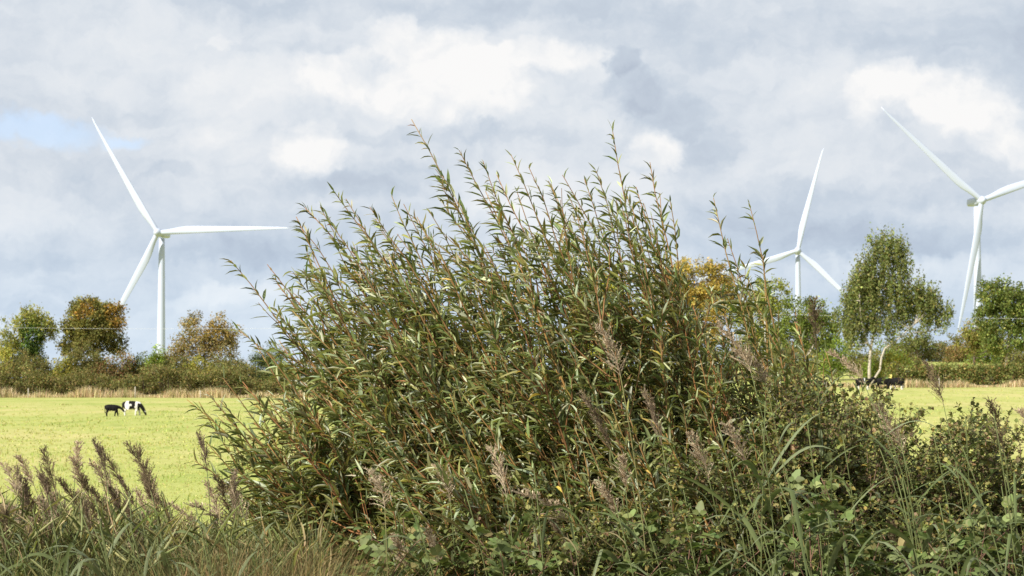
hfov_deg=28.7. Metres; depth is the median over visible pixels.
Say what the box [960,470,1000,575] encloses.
reed
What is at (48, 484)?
reed
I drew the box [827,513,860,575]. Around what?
reed
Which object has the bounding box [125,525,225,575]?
reed
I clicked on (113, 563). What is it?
reed
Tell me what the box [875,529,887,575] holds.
reed
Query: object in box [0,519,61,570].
reed
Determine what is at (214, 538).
reed
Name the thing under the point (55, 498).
reed
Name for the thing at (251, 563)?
reed
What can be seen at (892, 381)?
cow
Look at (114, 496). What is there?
reed
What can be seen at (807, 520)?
bramble bush
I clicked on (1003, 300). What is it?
sycamore tree
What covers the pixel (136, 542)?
reed
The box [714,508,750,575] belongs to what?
reed
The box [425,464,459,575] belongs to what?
reed
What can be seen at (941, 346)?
second hedge
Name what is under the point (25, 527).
reed
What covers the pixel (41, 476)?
reed
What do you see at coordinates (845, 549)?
reed
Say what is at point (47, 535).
reed
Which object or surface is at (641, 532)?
reed
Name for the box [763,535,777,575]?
reed
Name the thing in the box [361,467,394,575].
reed
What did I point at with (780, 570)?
reed
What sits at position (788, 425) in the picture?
reed
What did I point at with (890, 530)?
reed
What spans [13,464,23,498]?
reed
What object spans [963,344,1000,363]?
field shrub
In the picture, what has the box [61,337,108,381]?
field shrub
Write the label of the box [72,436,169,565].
reed
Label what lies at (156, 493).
reed
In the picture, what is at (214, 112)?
sky
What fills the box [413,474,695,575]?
hawthorn bush
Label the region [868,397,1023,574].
hawthorn bush
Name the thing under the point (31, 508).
reed
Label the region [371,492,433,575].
reed
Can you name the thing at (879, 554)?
reed
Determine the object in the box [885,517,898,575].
reed
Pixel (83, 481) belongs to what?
reed
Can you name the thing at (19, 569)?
reed
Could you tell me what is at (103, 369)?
field shrub
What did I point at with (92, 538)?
reed
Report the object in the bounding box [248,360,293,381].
field shrub
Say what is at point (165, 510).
reed
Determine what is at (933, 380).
reed
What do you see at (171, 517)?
reed
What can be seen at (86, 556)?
reed
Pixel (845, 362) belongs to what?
reed
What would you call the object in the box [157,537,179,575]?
reed
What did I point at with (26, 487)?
reed
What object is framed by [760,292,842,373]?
lime tree
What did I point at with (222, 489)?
reed
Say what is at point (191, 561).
reed
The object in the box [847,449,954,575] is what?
reed
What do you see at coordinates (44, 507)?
reed
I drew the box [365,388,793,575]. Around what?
bush
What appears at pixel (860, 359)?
field shrub
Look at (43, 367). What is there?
field shrub
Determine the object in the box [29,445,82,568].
reed
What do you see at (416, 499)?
reed
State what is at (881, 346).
field shrub
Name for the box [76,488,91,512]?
reed
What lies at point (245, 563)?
reed
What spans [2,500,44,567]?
reed
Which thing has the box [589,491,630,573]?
reed
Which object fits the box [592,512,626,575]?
reed
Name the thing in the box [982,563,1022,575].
reed
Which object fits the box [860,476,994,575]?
reed
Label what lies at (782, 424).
hawthorn bush
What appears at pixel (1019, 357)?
field shrub
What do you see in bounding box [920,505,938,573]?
reed
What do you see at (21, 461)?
reed
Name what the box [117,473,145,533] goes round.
reed
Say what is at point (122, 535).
reed
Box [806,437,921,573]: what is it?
reed
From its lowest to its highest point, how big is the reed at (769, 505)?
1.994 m
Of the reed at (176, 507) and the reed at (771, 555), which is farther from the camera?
the reed at (176, 507)
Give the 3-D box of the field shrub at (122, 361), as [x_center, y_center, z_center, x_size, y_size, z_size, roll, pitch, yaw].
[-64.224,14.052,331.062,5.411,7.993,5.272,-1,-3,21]
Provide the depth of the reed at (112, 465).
11.50 m
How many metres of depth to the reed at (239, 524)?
11.80 m
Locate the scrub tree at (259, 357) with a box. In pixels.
[248,341,288,370]
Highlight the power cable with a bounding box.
[0,314,1023,328]
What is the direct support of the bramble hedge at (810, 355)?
on the pasture ground at (162, 404)
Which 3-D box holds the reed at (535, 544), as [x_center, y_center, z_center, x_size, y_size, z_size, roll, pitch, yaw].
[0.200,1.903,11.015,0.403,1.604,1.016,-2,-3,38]
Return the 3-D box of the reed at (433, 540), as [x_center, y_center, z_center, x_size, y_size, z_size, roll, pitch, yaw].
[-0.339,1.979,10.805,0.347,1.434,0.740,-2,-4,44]
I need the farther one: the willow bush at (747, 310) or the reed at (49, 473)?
the willow bush at (747, 310)
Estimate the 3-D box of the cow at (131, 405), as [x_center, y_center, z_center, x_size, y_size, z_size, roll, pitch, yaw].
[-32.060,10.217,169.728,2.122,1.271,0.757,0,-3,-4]
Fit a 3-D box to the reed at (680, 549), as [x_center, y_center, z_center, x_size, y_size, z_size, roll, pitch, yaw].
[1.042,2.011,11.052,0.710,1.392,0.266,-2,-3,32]
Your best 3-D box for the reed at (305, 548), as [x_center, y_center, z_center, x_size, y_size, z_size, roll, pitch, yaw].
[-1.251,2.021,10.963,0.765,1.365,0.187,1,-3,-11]
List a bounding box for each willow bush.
[182,246,577,575]
[261,119,742,573]
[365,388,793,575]
[611,193,888,571]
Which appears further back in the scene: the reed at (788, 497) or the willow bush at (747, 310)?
the willow bush at (747, 310)
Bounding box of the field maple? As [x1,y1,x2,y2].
[722,274,793,373]
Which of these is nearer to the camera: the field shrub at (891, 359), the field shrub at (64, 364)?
the field shrub at (891, 359)
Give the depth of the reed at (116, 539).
10.41 m
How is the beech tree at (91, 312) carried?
on the pasture ground at (162, 404)
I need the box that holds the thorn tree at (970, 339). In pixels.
[946,318,1005,364]
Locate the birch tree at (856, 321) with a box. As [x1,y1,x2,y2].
[830,222,955,384]
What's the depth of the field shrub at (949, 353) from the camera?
373.75 m
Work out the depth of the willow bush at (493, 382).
12.18 m
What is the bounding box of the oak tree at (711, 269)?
[651,254,742,364]
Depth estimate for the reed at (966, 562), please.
9.76 m
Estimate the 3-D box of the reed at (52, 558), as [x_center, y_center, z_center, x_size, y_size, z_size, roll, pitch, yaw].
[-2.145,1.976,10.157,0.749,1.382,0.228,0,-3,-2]
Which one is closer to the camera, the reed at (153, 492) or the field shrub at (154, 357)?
the reed at (153, 492)
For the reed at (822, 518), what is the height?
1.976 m
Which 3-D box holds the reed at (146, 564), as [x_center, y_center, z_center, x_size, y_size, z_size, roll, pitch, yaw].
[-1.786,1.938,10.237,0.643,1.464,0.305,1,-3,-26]
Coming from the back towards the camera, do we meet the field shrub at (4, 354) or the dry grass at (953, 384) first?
the field shrub at (4, 354)
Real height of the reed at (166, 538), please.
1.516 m
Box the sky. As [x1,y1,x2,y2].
[0,0,1023,377]
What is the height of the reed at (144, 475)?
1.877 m
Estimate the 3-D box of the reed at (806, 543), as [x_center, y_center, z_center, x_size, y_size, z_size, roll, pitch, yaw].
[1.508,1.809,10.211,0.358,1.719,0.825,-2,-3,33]
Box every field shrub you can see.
[0,343,19,386]
[25,356,51,391]
[47,355,78,385]
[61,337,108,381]
[88,355,123,381]
[109,349,138,386]
[122,351,147,375]
[142,341,167,391]
[142,352,177,384]
[169,352,192,383]
[181,351,217,387]
[211,356,256,384]
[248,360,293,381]
[811,334,859,379]
[842,344,881,376]
[856,355,886,384]
[866,340,915,376]
[875,349,909,377]
[905,352,924,369]
[921,342,949,361]
[942,333,980,362]
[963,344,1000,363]
[992,347,1023,365]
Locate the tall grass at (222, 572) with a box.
[0,522,477,575]
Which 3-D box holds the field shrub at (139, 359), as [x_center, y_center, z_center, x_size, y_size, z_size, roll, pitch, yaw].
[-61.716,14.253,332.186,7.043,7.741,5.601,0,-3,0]
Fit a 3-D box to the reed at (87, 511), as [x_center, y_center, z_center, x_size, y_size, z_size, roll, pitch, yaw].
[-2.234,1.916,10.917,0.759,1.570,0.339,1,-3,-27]
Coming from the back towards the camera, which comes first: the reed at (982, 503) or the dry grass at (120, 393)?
the dry grass at (120, 393)
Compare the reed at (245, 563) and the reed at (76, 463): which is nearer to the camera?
the reed at (245, 563)
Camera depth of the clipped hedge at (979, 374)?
259.80 m
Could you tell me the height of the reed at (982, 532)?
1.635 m
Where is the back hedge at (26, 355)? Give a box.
[0,348,300,395]
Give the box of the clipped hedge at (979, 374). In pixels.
[878,357,1023,385]
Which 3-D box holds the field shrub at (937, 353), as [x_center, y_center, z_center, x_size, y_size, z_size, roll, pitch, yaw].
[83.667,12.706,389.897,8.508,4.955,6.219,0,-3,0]
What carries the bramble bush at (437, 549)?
on the pasture ground at (162, 404)
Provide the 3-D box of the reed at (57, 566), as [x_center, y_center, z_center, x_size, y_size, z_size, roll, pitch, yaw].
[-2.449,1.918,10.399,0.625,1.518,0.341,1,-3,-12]
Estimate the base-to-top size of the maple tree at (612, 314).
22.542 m
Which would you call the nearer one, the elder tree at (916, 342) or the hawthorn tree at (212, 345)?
the hawthorn tree at (212, 345)
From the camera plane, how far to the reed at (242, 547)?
11.26 m
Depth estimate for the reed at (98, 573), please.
10.14 m
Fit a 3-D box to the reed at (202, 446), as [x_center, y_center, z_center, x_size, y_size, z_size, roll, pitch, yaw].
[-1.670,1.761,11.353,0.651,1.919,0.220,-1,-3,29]
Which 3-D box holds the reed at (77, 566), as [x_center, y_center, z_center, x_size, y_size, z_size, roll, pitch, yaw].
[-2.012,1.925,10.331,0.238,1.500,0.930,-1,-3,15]
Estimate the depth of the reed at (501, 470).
10.49 m
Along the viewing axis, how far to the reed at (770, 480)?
10.14 m
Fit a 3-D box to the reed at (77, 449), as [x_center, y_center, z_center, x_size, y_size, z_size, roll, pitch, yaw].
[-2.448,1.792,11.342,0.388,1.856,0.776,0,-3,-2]
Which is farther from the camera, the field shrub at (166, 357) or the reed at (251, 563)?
the field shrub at (166, 357)
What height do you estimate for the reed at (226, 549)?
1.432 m
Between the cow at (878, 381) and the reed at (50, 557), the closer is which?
the reed at (50, 557)
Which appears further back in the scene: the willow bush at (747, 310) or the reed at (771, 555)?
the willow bush at (747, 310)
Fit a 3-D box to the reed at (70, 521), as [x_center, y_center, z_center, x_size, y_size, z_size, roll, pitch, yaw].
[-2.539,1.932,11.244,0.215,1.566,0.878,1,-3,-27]
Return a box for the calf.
[104,404,124,415]
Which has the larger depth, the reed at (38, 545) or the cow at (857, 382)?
the cow at (857, 382)
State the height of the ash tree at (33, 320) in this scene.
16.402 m
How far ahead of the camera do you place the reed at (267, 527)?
10.84 m
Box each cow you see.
[122,401,146,415]
[855,377,876,389]
[871,378,889,388]
[886,378,903,389]
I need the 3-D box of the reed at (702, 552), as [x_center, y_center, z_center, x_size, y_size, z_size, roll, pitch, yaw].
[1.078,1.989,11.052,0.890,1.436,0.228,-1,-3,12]
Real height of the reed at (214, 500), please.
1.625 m
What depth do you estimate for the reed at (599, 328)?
10.61 m
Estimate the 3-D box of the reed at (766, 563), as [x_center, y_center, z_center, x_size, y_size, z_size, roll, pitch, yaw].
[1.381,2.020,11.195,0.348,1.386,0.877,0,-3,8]
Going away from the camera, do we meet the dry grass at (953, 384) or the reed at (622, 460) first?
the reed at (622, 460)
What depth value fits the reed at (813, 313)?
11.37 m
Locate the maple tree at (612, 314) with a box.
[564,272,638,360]
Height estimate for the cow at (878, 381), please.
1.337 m
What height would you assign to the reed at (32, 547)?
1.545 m
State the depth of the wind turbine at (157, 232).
753.75 m
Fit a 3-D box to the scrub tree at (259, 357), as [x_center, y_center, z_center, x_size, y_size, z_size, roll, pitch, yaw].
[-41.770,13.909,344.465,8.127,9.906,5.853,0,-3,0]
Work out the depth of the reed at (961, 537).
10.30 m
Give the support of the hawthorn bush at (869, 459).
on the pasture ground at (162, 404)
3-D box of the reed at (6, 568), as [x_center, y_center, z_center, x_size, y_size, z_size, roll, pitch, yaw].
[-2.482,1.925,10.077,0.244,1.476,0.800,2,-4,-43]
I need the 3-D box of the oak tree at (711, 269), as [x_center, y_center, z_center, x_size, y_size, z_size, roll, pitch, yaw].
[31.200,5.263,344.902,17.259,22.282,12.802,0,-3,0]
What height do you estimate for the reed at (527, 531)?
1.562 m
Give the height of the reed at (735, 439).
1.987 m
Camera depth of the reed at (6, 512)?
10.72 m
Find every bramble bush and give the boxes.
[339,507,469,575]
[457,512,587,575]
[596,500,725,575]
[717,467,855,575]
[820,508,960,575]
[935,494,1023,575]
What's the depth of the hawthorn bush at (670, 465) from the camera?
11.40 m
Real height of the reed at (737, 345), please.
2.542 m
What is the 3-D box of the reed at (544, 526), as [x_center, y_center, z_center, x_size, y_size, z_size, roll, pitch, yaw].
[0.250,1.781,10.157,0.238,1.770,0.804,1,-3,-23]
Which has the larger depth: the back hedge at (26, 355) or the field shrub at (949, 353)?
the field shrub at (949, 353)
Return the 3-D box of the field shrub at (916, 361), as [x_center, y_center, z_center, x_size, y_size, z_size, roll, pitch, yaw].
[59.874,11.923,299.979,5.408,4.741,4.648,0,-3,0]
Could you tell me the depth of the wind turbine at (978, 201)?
725.98 m
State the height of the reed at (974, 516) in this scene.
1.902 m
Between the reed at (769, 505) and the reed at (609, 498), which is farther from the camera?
the reed at (609, 498)
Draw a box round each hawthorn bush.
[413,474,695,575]
[627,413,823,575]
[704,354,880,550]
[752,361,943,575]
[779,484,989,575]
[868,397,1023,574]
[941,403,1023,575]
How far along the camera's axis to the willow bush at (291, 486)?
11.86 m
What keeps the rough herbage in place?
on the pasture ground at (162, 404)
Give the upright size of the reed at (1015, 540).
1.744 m
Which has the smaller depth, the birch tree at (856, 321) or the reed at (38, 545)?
the reed at (38, 545)
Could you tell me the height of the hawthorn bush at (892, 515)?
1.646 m
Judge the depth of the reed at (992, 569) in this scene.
10.13 m
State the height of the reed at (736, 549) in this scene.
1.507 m
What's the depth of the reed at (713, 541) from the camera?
10.89 m
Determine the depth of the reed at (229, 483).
11.53 m
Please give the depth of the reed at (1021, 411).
10.85 m
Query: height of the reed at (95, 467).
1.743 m
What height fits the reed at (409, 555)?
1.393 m
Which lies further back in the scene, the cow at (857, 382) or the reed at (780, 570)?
the cow at (857, 382)
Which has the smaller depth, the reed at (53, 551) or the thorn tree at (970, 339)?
the reed at (53, 551)
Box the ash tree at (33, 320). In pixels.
[0,301,62,364]
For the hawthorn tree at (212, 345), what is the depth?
335.16 m
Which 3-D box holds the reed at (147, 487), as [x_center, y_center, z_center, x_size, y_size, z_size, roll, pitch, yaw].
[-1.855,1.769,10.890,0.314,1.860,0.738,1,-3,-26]
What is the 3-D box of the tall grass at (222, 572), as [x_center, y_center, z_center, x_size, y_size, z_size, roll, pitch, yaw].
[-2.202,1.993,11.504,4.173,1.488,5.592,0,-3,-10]
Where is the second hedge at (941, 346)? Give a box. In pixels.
[881,338,1023,361]
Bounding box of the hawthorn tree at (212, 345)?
[161,309,244,365]
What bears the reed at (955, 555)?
on the pasture ground at (162, 404)
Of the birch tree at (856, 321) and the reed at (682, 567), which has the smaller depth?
the reed at (682, 567)
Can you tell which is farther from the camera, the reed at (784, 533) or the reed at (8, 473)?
the reed at (8, 473)
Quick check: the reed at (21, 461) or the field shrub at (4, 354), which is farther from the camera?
the field shrub at (4, 354)
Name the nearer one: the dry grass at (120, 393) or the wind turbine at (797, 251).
the dry grass at (120, 393)
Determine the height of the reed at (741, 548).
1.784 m
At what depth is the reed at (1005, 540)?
10.52 m
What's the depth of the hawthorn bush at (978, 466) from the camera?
11.51 m
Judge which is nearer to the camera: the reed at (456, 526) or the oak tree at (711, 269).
the reed at (456, 526)
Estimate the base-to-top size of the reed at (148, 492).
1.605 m
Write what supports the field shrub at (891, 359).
on the pasture ground at (162, 404)
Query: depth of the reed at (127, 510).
11.16 m
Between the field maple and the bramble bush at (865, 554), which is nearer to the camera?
the bramble bush at (865, 554)
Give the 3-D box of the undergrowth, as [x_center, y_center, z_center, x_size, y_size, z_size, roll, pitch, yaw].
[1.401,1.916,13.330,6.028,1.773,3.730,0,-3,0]
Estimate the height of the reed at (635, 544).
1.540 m
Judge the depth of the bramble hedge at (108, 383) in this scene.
323.49 m
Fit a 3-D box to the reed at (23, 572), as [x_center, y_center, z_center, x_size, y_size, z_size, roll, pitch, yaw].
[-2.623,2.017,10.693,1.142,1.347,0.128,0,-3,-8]
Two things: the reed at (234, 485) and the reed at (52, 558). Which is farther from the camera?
the reed at (234, 485)
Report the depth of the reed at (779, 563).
10.78 m
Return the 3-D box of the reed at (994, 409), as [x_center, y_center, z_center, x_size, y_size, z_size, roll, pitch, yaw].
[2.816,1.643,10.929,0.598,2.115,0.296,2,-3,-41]
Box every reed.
[0,461,22,567]
[0,503,37,570]
[0,504,15,566]
[0,509,88,575]
[0,513,84,574]
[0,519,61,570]
[0,524,14,575]
[0,531,26,575]
[0,561,47,575]
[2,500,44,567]
[7,494,76,575]
[9,491,181,568]
[10,477,31,562]
[13,453,93,565]
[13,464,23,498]
[20,489,68,571]
[23,529,49,562]
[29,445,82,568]
[33,464,70,552]
[33,495,61,574]
[33,514,58,560]
[39,497,66,575]
[40,473,58,501]
[42,528,110,575]
[45,540,58,575]
[48,511,98,566]
[50,489,73,558]
[52,528,68,575]
[57,477,76,506]
[59,440,85,572]
[59,490,91,571]
[62,518,71,564]
[68,455,90,565]
[69,491,178,575]
[70,516,114,575]
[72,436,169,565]
[76,471,133,573]
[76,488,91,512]
[76,524,108,575]
[79,496,97,562]
[84,459,125,531]
[86,513,151,548]
[89,485,121,553]
[89,524,133,575]
[94,497,132,572]
[95,516,141,558]
[96,483,125,544]
[101,445,179,568]
[107,508,231,575]
[112,484,123,510]
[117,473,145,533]
[119,497,144,547]
[122,439,207,556]
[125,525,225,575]
[129,524,151,575]
[132,442,175,571]
[133,486,151,523]
[135,490,179,543]
[139,508,176,569]
[140,477,161,513]
[141,515,287,575]
[142,470,160,507]
[142,481,162,527]
[156,531,170,575]
[157,495,176,534]
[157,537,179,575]
[160,503,277,575]
[164,500,200,540]
[183,499,272,561]
[185,429,259,554]
[188,499,269,537]
[193,526,212,573]
[197,520,242,572]
[198,501,297,575]
[200,479,251,575]
[211,472,238,557]
[212,526,257,575]
[219,522,240,567]
[222,528,257,575]
[225,482,249,563]
[227,466,241,542]
[231,538,279,575]
[235,504,263,555]
[240,499,274,568]
[254,535,350,574]
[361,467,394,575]
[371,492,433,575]
[377,466,430,575]
[385,533,432,575]
[389,532,407,575]
[403,489,539,575]
[423,525,445,575]
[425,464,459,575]
[463,489,565,574]
[484,443,534,575]
[503,494,565,575]
[511,488,621,570]
[529,499,666,575]
[533,463,596,575]
[547,514,570,559]
[562,461,632,575]
[576,390,654,551]
[586,477,683,570]
[589,319,699,573]
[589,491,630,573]
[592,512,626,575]
[602,504,751,575]
[605,487,687,575]
[609,453,631,575]
[613,501,641,575]
[620,384,742,563]
[620,516,790,575]
[652,415,819,574]
[670,487,741,572]
[671,534,684,572]
[674,517,770,575]
[683,522,705,572]
[686,429,770,575]
[699,495,778,575]
[713,320,831,575]
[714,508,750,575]
[719,419,814,573]
[720,401,825,575]
[723,518,800,575]
[729,440,886,575]
[730,459,775,575]
[731,347,814,567]
[737,421,838,575]
[739,470,891,569]
[748,484,810,575]
[751,536,774,575]
[759,423,897,575]
[762,529,784,575]
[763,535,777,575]
[785,475,846,572]
[799,296,856,575]
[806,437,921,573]
[823,469,892,575]
[825,348,960,574]
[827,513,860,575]
[847,404,991,575]
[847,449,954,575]
[849,477,993,575]
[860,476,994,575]
[871,400,965,569]
[871,437,971,575]
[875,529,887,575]
[876,529,905,574]
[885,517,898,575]
[895,434,1002,575]
[905,503,982,575]
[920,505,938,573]
[922,360,1023,574]
[924,416,1012,575]
[927,486,1023,575]
[930,413,1023,575]
[944,446,1023,575]
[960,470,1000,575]
[982,396,1023,575]
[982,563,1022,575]
[985,527,1022,564]
[1004,472,1023,575]
[1013,407,1023,526]
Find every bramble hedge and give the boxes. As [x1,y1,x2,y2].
[0,355,303,396]
[301,341,820,393]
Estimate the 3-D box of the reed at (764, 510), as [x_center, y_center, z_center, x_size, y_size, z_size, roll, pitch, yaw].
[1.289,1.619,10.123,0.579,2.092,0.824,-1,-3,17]
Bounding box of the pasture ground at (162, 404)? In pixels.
[0,361,1023,541]
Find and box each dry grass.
[0,385,519,397]
[789,378,1023,387]
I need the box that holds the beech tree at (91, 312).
[54,293,131,362]
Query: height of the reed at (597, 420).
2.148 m
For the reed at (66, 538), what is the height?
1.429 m
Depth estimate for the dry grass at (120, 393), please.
318.54 m
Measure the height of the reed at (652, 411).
2.177 m
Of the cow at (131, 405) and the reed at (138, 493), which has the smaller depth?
the reed at (138, 493)
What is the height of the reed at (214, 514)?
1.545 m
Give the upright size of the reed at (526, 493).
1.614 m
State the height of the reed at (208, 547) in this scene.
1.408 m
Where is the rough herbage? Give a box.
[0,471,347,575]
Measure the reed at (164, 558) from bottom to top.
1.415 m
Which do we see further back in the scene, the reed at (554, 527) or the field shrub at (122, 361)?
the field shrub at (122, 361)
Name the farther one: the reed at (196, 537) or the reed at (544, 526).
the reed at (196, 537)
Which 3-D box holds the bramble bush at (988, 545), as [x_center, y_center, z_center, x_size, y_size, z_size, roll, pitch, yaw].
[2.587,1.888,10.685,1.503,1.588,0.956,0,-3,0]
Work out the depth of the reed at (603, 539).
10.18 m
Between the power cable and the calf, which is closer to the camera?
the calf
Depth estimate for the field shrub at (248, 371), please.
329.13 m
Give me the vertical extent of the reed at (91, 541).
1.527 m
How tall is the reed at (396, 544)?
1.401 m
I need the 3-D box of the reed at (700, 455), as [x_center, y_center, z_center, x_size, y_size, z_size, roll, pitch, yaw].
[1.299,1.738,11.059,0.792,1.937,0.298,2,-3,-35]
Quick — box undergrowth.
[304,451,1023,575]
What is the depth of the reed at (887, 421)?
11.18 m
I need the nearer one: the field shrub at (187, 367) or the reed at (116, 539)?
the reed at (116, 539)
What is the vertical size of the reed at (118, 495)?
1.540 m
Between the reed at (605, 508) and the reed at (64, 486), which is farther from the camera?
the reed at (64, 486)
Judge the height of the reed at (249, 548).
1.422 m
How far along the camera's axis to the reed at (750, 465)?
10.36 m
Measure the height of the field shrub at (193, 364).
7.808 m
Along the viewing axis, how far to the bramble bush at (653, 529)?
10.58 m
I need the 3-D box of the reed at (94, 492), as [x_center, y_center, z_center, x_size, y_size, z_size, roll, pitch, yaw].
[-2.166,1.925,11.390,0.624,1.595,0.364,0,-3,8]
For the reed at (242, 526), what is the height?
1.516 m
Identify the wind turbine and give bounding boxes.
[92,118,291,355]
[699,148,866,359]
[881,107,1023,356]
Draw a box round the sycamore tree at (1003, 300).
[969,273,1023,367]
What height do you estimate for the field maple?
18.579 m
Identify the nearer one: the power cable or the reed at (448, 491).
the reed at (448, 491)
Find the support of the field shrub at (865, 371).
on the pasture ground at (162, 404)
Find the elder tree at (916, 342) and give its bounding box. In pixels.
[892,326,938,359]
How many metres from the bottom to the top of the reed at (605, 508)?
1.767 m
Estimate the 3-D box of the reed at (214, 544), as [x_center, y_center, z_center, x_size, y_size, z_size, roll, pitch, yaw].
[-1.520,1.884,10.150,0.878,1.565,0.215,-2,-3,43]
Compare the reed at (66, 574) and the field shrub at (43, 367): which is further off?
the field shrub at (43, 367)
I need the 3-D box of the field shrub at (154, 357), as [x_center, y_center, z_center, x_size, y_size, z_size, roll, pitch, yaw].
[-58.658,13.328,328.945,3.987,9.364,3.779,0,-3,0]
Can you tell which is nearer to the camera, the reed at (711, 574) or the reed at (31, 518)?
the reed at (711, 574)
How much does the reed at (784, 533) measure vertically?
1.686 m
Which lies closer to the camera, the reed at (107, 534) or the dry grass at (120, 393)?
the reed at (107, 534)
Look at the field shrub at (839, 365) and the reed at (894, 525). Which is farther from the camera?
the field shrub at (839, 365)
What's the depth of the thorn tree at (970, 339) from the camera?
349.21 m
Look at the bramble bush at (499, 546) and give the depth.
10.47 m
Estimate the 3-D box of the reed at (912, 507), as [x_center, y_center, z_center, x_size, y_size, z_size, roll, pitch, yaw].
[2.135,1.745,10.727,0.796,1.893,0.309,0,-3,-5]

